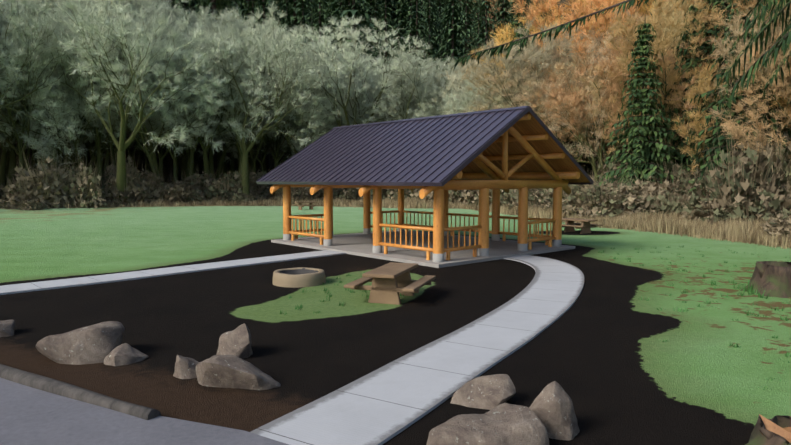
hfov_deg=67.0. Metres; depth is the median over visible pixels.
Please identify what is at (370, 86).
broadleaf tree
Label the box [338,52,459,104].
broadleaf tree
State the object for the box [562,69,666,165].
broadleaf tree
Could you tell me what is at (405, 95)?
broadleaf tree
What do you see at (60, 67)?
broadleaf tree
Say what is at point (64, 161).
broadleaf tree
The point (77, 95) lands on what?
broadleaf tree
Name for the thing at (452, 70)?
broadleaf tree
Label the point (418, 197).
shrub
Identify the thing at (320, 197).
shrub
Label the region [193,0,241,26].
conifer tree
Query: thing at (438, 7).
conifer tree
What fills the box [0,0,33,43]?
broadleaf tree
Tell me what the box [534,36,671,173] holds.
broadleaf tree
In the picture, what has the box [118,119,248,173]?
broadleaf tree
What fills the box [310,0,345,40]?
conifer tree
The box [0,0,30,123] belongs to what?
broadleaf tree
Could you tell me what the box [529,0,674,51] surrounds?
golden tree
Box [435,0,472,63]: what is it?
conifer tree
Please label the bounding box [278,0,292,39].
conifer tree
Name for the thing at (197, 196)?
shrub
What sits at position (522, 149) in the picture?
picnic shelter
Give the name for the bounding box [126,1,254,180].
broadleaf tree
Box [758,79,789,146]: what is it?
fir tree
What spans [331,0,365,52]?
conifer tree
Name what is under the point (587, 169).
fir tree
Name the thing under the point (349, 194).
shrub
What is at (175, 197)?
shrub
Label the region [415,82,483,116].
broadleaf tree
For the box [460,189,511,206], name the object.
shrub
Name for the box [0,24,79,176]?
broadleaf tree
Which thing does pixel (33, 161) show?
broadleaf tree
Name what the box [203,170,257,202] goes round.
shrub
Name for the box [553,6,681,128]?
broadleaf tree
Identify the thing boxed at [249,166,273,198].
shrub
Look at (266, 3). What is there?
conifer tree
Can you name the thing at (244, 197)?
shrub
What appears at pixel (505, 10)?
conifer tree
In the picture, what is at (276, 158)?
broadleaf tree
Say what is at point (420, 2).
conifer tree
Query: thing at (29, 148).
broadleaf tree
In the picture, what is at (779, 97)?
broadleaf tree
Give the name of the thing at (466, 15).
conifer tree
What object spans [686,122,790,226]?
shrub
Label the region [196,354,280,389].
boulder
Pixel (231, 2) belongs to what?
conifer tree
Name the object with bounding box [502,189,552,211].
shrub
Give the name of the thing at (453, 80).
broadleaf tree
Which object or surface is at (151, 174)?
shrub
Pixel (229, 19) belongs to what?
broadleaf tree
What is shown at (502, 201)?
shrub
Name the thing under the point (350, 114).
broadleaf tree
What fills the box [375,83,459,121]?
broadleaf tree
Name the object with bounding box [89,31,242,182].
broadleaf tree
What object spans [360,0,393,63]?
conifer tree
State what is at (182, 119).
broadleaf tree
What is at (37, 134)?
broadleaf tree
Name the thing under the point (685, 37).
fir tree
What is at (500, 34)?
golden tree
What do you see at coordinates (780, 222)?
shrub
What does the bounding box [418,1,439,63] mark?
conifer tree
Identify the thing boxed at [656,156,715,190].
shrub
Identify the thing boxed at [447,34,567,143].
broadleaf tree
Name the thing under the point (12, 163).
broadleaf tree
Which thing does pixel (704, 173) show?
shrub
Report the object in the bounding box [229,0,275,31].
conifer tree
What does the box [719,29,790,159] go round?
broadleaf tree
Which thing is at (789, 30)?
broadleaf tree
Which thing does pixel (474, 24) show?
conifer tree
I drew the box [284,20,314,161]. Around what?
conifer tree
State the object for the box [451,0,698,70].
overhanging branch
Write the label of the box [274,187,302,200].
shrub
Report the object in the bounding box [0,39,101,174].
broadleaf tree
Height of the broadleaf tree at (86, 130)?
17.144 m
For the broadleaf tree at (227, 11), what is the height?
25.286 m
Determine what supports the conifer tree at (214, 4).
on the ground at (610, 362)
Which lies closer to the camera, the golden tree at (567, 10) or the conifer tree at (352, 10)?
the golden tree at (567, 10)
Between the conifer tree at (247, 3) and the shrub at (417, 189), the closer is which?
the shrub at (417, 189)
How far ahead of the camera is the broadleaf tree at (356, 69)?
88.89 m
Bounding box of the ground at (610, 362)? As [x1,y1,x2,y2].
[0,0,790,444]
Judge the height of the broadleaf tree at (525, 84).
19.084 m
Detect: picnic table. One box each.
[294,201,318,209]
[344,262,435,304]
[562,218,602,233]
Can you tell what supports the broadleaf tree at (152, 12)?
on the ground at (610, 362)
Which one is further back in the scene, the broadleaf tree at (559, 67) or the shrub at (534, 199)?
the broadleaf tree at (559, 67)
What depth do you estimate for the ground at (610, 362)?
12.71 m
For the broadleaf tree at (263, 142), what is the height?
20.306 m
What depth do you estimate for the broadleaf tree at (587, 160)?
69.66 m
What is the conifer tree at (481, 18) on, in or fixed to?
on the ground at (610, 362)
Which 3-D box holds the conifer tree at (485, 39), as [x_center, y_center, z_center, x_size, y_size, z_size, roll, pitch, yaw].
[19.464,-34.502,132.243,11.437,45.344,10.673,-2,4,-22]
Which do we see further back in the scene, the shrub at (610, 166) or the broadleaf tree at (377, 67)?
the broadleaf tree at (377, 67)
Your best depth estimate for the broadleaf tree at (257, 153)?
77.76 m
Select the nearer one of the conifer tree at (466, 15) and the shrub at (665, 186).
the shrub at (665, 186)
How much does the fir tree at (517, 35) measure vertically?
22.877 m
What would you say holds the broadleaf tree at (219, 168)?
on the ground at (610, 362)
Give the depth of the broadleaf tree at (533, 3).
217.82 m
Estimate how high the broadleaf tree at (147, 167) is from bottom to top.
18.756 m
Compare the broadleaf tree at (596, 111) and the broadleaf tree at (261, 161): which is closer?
the broadleaf tree at (596, 111)
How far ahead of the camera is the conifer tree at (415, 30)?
116.18 m
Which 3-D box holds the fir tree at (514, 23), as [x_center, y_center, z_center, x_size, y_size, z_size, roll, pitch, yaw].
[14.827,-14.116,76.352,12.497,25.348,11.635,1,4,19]
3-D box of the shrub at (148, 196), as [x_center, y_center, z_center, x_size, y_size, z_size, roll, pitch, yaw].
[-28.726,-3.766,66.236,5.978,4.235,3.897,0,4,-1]
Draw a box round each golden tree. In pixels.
[480,11,616,156]
[511,0,683,143]
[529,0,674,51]
[559,0,734,51]
[571,0,689,41]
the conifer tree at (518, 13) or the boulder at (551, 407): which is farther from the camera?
the conifer tree at (518, 13)
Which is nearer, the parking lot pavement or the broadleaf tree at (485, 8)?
the parking lot pavement
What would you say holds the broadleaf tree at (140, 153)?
on the ground at (610, 362)
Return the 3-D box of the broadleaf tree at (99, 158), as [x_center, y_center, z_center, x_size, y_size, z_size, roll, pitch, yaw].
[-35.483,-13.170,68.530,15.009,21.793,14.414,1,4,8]
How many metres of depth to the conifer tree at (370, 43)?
110.57 m
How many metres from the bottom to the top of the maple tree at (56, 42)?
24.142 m
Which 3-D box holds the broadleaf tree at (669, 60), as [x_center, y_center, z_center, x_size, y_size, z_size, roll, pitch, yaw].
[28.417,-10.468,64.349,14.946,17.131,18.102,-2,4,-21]
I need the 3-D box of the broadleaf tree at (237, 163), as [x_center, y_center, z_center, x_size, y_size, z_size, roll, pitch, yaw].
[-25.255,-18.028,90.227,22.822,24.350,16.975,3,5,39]
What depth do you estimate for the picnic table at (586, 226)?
32.42 m
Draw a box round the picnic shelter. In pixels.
[256,106,593,267]
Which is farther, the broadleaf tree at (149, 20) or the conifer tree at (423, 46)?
the conifer tree at (423, 46)
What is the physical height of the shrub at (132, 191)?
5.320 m
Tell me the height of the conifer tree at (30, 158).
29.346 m
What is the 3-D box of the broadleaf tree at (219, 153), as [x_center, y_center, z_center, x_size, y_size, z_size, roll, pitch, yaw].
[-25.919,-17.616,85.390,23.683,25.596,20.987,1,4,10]
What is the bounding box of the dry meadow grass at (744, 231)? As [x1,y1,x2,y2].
[1,194,790,248]
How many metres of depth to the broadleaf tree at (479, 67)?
82.49 m
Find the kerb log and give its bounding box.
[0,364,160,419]
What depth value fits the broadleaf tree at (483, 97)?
69.58 m
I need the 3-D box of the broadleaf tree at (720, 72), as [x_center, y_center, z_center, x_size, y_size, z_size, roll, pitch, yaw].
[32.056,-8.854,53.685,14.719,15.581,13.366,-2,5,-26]
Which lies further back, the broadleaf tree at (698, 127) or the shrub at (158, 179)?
the shrub at (158, 179)
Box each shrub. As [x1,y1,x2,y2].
[0,170,52,208]
[0,185,5,198]
[11,163,35,182]
[13,149,78,208]
[18,197,43,209]
[61,152,107,207]
[93,172,105,187]
[97,170,114,201]
[100,148,144,198]
[104,166,147,206]
[127,163,165,200]
[128,165,167,196]
[132,176,161,202]
[153,183,169,199]
[158,181,193,205]
[165,174,206,197]
[165,187,191,203]
[172,167,222,200]
[187,189,203,202]
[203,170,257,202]
[229,191,256,203]
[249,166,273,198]
[267,188,322,200]
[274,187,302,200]
[293,187,323,200]
[333,188,362,200]
[340,189,357,200]
[370,189,386,199]
[384,189,419,201]
[408,188,424,199]
[416,190,433,200]
[426,190,474,204]
[453,189,511,205]
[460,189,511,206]
[490,197,511,206]
[500,189,531,201]
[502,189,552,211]
[539,179,593,206]
[544,198,568,210]
[562,169,657,218]
[582,178,654,218]
[586,169,604,196]
[587,139,651,181]
[619,169,691,204]
[650,189,695,215]
[650,197,681,215]
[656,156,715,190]
[665,168,712,197]
[671,151,719,191]
[672,164,786,200]
[678,191,732,222]
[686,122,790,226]
[708,188,790,223]
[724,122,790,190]
[758,203,790,241]
[769,160,790,193]
[781,184,790,216]
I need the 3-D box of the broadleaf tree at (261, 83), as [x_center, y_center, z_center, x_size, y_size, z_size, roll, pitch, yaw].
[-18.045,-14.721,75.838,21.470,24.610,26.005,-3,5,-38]
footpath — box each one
[0,250,345,294]
[251,255,583,444]
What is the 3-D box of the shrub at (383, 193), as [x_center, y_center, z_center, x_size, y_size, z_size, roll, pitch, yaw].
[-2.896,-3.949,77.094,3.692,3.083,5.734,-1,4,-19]
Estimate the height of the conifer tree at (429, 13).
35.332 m
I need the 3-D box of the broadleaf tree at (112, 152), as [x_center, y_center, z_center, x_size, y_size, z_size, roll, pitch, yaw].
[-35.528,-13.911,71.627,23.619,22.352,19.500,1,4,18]
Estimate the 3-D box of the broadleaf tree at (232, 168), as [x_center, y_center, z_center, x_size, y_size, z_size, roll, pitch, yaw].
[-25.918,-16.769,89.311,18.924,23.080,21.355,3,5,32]
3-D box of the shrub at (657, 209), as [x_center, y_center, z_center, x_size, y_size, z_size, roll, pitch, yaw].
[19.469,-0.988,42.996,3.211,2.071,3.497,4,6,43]
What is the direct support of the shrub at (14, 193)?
on the ground at (610, 362)
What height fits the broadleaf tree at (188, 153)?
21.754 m
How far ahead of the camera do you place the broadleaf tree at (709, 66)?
50.97 m
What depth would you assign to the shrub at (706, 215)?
35.63 m
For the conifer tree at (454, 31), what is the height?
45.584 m
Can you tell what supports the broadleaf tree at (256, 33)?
on the ground at (610, 362)
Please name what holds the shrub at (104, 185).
on the ground at (610, 362)
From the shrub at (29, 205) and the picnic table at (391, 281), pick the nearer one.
the picnic table at (391, 281)
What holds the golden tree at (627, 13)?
on the ground at (610, 362)
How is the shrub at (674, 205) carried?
on the ground at (610, 362)
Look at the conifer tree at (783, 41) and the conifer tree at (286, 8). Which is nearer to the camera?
the conifer tree at (783, 41)
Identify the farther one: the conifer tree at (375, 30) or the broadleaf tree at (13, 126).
the conifer tree at (375, 30)
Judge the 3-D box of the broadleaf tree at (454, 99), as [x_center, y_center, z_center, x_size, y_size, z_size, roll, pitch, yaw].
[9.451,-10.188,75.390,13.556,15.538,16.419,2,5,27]
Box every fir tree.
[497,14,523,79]
[500,24,542,190]
[564,133,599,177]
[595,17,681,194]
[653,0,738,172]
[653,2,722,180]
[684,0,790,195]
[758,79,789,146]
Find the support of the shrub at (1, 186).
on the ground at (610, 362)
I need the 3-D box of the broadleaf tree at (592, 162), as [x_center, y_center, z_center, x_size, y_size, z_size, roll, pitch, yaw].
[20.875,-9.050,59.599,16.614,15.723,13.717,3,5,36]
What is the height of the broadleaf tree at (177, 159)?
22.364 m
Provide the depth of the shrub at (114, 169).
67.94 m
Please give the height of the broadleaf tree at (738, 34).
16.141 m
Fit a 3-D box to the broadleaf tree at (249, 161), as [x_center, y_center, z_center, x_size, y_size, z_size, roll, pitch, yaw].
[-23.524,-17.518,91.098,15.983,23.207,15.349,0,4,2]
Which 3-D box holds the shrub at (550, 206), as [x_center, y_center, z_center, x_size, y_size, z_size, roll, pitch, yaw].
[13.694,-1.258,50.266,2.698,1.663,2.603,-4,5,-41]
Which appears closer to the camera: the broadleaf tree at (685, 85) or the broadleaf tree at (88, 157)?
the broadleaf tree at (685, 85)
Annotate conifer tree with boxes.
[0,120,57,164]
[152,0,191,180]
[177,0,200,15]
[183,0,240,174]
[188,0,236,15]
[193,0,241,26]
[220,0,236,10]
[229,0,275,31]
[232,0,291,175]
[238,0,256,26]
[243,0,280,24]
[246,0,289,168]
[265,0,291,21]
[266,0,329,138]
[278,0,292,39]
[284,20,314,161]
[289,0,314,145]
[301,0,341,67]
[304,1,323,33]
[307,1,323,64]
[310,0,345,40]
[318,0,361,53]
[321,0,350,39]
[329,0,383,82]
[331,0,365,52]
[355,1,372,65]
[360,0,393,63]
[361,28,373,69]
[364,0,401,60]
[367,2,383,56]
[372,0,401,84]
[380,0,415,47]
[387,0,408,57]
[388,20,402,63]
[389,0,435,63]
[398,0,435,74]
[412,0,435,43]
[412,0,439,72]
[418,0,447,65]
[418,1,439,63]
[422,24,430,59]
[423,0,445,17]
[431,0,448,45]
[434,1,464,56]
[434,28,450,70]
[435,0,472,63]
[435,0,472,71]
[439,16,454,66]
[442,3,472,60]
[454,0,477,65]
[460,2,477,48]
[466,8,484,68]
[469,0,479,28]
[469,0,495,69]
[469,1,482,52]
[472,0,498,70]
[474,1,490,41]
[489,0,513,30]
[489,0,517,54]
[502,0,532,42]
[507,0,527,22]
[520,0,534,29]
[711,0,790,106]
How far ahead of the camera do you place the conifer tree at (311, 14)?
133.88 m
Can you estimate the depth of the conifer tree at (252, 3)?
93.30 m
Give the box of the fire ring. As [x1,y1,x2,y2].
[273,267,325,287]
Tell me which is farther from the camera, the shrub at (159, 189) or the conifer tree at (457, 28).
the conifer tree at (457, 28)
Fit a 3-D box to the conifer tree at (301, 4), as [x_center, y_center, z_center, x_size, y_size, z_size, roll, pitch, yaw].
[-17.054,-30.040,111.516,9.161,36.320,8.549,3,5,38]
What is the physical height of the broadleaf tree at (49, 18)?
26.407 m
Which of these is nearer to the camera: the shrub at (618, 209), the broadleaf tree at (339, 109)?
the shrub at (618, 209)
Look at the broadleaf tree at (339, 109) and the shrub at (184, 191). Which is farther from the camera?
the broadleaf tree at (339, 109)
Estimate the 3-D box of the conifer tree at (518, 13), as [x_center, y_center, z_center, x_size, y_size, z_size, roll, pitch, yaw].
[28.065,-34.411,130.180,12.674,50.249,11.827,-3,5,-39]
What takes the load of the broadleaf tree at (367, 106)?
on the ground at (610, 362)
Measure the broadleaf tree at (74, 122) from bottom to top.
19.612 m
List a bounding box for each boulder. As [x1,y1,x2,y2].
[0,320,14,336]
[35,321,124,364]
[104,343,147,365]
[173,355,198,378]
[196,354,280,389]
[216,323,252,358]
[426,403,548,444]
[450,374,515,409]
[529,381,579,439]
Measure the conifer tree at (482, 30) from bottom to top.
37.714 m
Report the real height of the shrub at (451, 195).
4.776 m
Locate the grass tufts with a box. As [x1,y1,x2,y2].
[280,245,790,389]
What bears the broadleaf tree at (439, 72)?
on the ground at (610, 362)
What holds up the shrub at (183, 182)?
on the ground at (610, 362)
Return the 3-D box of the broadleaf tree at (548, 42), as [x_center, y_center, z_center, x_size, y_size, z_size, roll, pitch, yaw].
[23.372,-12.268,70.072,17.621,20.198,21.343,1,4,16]
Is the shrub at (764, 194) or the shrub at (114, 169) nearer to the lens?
the shrub at (764, 194)
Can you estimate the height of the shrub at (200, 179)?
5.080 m
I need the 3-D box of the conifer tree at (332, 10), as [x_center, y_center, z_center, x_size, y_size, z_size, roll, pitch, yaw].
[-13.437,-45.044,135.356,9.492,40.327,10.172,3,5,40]
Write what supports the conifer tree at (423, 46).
on the ground at (610, 362)
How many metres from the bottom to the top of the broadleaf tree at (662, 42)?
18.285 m
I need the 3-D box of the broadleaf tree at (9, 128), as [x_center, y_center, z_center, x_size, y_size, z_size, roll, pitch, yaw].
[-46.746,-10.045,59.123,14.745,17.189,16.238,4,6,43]
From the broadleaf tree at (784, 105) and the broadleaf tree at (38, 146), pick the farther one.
the broadleaf tree at (38, 146)
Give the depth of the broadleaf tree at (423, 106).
76.55 m
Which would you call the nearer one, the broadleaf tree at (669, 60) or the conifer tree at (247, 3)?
the broadleaf tree at (669, 60)
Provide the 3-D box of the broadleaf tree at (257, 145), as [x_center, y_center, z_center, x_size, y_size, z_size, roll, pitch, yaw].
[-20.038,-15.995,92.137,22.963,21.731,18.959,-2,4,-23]
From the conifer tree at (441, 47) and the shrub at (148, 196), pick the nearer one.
the shrub at (148, 196)
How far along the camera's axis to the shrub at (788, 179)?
40.79 m
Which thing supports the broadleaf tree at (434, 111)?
on the ground at (610, 362)
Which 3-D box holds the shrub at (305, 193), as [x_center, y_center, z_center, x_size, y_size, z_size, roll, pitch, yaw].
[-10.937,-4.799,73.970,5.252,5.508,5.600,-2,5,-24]
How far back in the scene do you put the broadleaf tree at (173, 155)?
72.93 m
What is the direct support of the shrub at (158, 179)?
on the ground at (610, 362)
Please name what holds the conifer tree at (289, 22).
on the ground at (610, 362)
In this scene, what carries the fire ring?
on the ground at (610, 362)
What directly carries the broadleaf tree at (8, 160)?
on the ground at (610, 362)
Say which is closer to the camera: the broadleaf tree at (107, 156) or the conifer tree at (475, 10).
the broadleaf tree at (107, 156)
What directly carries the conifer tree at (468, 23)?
on the ground at (610, 362)
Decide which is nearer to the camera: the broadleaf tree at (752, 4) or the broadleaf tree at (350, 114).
the broadleaf tree at (752, 4)
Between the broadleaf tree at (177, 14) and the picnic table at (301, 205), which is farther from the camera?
the broadleaf tree at (177, 14)
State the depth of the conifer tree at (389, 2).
158.76 m
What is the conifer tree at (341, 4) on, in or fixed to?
on the ground at (610, 362)
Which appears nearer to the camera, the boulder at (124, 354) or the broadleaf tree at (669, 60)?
the boulder at (124, 354)
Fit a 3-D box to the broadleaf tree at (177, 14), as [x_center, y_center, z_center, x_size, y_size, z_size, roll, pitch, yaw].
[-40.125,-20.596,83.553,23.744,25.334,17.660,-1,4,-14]
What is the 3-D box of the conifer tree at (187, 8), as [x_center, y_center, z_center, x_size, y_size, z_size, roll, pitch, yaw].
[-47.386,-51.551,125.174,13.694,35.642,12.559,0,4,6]
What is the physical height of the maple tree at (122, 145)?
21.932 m
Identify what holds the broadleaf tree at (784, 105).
on the ground at (610, 362)
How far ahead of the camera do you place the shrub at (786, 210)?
30.94 m
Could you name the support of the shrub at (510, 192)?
on the ground at (610, 362)
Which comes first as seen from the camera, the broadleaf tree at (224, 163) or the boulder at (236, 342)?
the boulder at (236, 342)
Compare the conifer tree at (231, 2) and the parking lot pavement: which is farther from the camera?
the conifer tree at (231, 2)
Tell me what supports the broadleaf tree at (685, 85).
on the ground at (610, 362)
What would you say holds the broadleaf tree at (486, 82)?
on the ground at (610, 362)
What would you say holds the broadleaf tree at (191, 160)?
on the ground at (610, 362)
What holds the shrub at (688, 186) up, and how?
on the ground at (610, 362)
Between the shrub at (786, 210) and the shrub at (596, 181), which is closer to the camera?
the shrub at (786, 210)
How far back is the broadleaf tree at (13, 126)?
67.14 m
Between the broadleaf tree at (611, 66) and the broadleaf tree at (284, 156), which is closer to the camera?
the broadleaf tree at (611, 66)
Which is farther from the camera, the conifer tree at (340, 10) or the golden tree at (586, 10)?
the conifer tree at (340, 10)
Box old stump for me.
[740,261,790,297]
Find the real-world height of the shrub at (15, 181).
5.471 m
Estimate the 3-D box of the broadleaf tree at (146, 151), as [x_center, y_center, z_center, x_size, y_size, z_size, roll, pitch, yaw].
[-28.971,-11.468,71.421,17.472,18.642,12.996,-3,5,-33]
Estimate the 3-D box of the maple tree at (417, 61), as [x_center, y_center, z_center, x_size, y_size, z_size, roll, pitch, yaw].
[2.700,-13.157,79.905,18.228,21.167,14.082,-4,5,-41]
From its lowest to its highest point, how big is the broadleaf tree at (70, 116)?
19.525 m
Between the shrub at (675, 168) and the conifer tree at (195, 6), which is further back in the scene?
the conifer tree at (195, 6)
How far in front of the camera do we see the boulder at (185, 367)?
8.83 m
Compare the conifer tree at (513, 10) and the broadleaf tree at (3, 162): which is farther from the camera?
the conifer tree at (513, 10)
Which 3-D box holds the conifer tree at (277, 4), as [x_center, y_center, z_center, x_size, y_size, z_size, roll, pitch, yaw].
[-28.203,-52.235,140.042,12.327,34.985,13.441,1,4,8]
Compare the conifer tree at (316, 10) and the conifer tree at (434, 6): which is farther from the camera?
the conifer tree at (434, 6)
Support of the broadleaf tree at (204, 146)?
on the ground at (610, 362)
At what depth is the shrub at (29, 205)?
56.63 m
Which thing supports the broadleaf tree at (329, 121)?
on the ground at (610, 362)
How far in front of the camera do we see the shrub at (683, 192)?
43.65 m
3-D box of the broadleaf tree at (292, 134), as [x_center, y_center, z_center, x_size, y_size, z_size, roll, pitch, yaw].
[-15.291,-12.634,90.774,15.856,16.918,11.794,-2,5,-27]
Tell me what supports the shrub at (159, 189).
on the ground at (610, 362)
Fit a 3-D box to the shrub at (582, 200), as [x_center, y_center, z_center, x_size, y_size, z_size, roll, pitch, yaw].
[14.629,-1.830,41.792,6.196,4.060,6.044,-2,5,-28]
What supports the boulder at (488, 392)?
on the ground at (610, 362)
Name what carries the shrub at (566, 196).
on the ground at (610, 362)
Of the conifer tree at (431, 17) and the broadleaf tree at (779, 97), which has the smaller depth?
the broadleaf tree at (779, 97)
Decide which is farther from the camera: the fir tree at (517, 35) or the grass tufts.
the fir tree at (517, 35)
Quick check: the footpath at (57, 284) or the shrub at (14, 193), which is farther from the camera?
the shrub at (14, 193)
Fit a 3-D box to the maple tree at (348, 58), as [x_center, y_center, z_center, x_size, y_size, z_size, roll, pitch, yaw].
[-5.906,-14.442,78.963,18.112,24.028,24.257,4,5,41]
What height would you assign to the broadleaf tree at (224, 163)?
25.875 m
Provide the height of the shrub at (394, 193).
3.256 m
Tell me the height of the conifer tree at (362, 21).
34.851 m
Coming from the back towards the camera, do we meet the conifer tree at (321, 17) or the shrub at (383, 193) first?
the conifer tree at (321, 17)
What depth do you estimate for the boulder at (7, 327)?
11.23 m
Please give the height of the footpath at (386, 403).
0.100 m
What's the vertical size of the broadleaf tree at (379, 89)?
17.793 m
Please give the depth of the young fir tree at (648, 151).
48.41 m
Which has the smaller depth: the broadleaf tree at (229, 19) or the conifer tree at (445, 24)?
the broadleaf tree at (229, 19)
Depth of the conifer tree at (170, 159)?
86.13 m
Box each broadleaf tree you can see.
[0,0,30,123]
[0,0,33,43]
[0,0,93,185]
[0,0,103,166]
[0,11,122,172]
[0,14,74,185]
[0,23,43,136]
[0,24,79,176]
[0,36,117,169]
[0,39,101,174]
[0,43,102,170]
[0,71,13,138]
[0,91,26,150]
[1,0,158,176]
[1,4,123,154]
[6,31,144,175]
[6,119,20,181]
[7,13,145,177]
[11,95,71,170]
[11,113,39,170]
[18,76,142,175]
[19,0,169,176]
[24,40,167,177]
[29,0,191,163]
[51,0,140,168]
[52,0,259,173]
[57,12,200,167]
[64,0,197,137]
[65,97,125,173]
[72,120,173,167]
[80,103,130,171]
[82,42,215,185]
[85,142,93,167]
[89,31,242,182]
[110,0,187,163]
[118,21,266,185]
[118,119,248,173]
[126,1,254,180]
[132,53,218,183]
[134,20,274,181]
[134,44,235,177]
[137,4,195,156]
[145,116,199,174]
[150,5,277,179]
[154,41,240,181]
[160,15,184,168]
[164,2,336,180]
[167,17,294,182]
[171,51,209,186]
[172,5,294,176]
[176,20,286,160]
[191,55,267,178]
[192,8,303,170]
[193,7,249,147]
[196,92,306,171]
[199,30,257,173]
[207,120,302,172]
[210,67,305,172]
[212,47,349,167]
[219,68,284,172]
[222,34,370,153]
[229,142,234,178]
[245,85,336,165]
[246,95,330,157]
[250,46,371,153]
[289,58,413,140]
[298,104,362,149]
[313,90,368,135]
[320,52,382,118]
[337,83,440,123]
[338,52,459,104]
[346,64,449,119]
[347,106,393,123]
[352,97,427,122]
[360,76,432,114]
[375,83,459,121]
[401,86,481,117]
[411,55,472,84]
[411,95,446,116]
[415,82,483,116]
[425,62,479,82]
[431,70,499,113]
[438,76,496,115]
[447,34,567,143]
[455,46,540,88]
[458,0,498,25]
[459,18,602,116]
[459,81,533,111]
[461,31,610,151]
[464,41,615,189]
[475,6,529,33]
[488,32,627,159]
[491,36,640,160]
[509,0,538,15]
[517,40,625,154]
[519,56,671,180]
[524,53,623,179]
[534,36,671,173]
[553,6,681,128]
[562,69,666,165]
[566,125,605,169]
[592,0,736,164]
[600,15,740,161]
[600,57,717,155]
[649,0,733,62]
[650,60,790,173]
[654,50,678,112]
[664,21,790,134]
[686,46,790,147]
[696,0,790,137]
[702,0,790,147]
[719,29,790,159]
[766,4,790,100]
[767,0,790,108]
[773,27,790,155]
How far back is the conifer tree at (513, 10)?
200.65 m
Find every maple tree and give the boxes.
[0,0,88,137]
[14,0,223,203]
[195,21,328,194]
[278,15,434,126]
[338,39,475,123]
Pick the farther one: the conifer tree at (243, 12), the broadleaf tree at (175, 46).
the conifer tree at (243, 12)
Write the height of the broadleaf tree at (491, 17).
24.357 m
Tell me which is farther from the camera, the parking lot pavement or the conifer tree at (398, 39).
the conifer tree at (398, 39)
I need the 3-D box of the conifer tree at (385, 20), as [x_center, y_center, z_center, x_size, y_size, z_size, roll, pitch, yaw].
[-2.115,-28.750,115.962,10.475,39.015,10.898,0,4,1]
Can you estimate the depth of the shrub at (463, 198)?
62.83 m
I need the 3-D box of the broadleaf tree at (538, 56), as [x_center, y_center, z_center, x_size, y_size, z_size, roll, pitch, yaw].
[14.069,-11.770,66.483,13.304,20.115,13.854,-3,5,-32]
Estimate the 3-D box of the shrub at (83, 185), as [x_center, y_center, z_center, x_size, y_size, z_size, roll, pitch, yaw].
[-32.581,-4.332,61.631,7.944,6.316,4.047,3,5,33]
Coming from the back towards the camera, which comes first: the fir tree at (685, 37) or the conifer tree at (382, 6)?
the conifer tree at (382, 6)
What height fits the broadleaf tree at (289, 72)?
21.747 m
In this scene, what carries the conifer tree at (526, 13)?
on the ground at (610, 362)
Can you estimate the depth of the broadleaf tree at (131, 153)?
80.11 m
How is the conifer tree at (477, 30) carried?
on the ground at (610, 362)
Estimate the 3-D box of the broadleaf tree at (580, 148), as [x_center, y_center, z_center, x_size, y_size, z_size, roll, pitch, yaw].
[19.517,-10.108,62.189,15.303,17.540,18.535,-1,4,-18]
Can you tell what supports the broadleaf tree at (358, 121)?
on the ground at (610, 362)
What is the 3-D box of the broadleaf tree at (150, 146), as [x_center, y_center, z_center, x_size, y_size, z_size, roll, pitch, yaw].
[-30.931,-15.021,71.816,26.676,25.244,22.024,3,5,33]
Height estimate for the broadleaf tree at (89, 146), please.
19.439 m
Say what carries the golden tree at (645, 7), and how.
on the ground at (610, 362)
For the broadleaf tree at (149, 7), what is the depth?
73.25 m
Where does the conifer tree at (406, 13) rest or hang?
on the ground at (610, 362)
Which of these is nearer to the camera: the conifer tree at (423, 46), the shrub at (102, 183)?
the shrub at (102, 183)
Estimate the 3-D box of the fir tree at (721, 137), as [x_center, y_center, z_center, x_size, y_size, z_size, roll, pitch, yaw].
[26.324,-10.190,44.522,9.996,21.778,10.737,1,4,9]
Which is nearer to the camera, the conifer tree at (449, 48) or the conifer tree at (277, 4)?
the conifer tree at (277, 4)
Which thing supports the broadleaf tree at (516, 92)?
on the ground at (610, 362)
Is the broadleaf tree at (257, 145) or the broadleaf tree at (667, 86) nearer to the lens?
the broadleaf tree at (667, 86)
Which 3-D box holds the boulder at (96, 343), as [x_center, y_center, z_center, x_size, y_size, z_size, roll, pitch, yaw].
[-5.178,2.130,9.891,1.305,0.937,0.973,-1,4,-16]
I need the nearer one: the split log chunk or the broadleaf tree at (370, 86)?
the split log chunk
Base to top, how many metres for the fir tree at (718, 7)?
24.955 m
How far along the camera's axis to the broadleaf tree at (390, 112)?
78.67 m
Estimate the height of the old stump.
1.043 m
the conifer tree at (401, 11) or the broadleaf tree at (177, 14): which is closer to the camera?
the broadleaf tree at (177, 14)
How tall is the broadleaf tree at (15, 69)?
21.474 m
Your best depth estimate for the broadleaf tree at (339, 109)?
86.05 m
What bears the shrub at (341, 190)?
on the ground at (610, 362)
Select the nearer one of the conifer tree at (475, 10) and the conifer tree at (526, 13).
the conifer tree at (526, 13)
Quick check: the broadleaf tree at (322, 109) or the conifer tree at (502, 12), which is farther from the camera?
the conifer tree at (502, 12)
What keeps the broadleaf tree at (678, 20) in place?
on the ground at (610, 362)
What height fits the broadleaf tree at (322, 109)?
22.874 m
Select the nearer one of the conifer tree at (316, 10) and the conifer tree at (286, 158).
the conifer tree at (286, 158)
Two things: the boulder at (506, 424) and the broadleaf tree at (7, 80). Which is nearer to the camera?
the boulder at (506, 424)
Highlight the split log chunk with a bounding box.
[745,414,790,444]
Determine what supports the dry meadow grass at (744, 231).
on the ground at (610, 362)
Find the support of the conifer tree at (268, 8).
on the ground at (610, 362)
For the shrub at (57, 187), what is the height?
6.786 m
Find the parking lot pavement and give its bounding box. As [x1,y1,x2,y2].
[0,378,288,444]

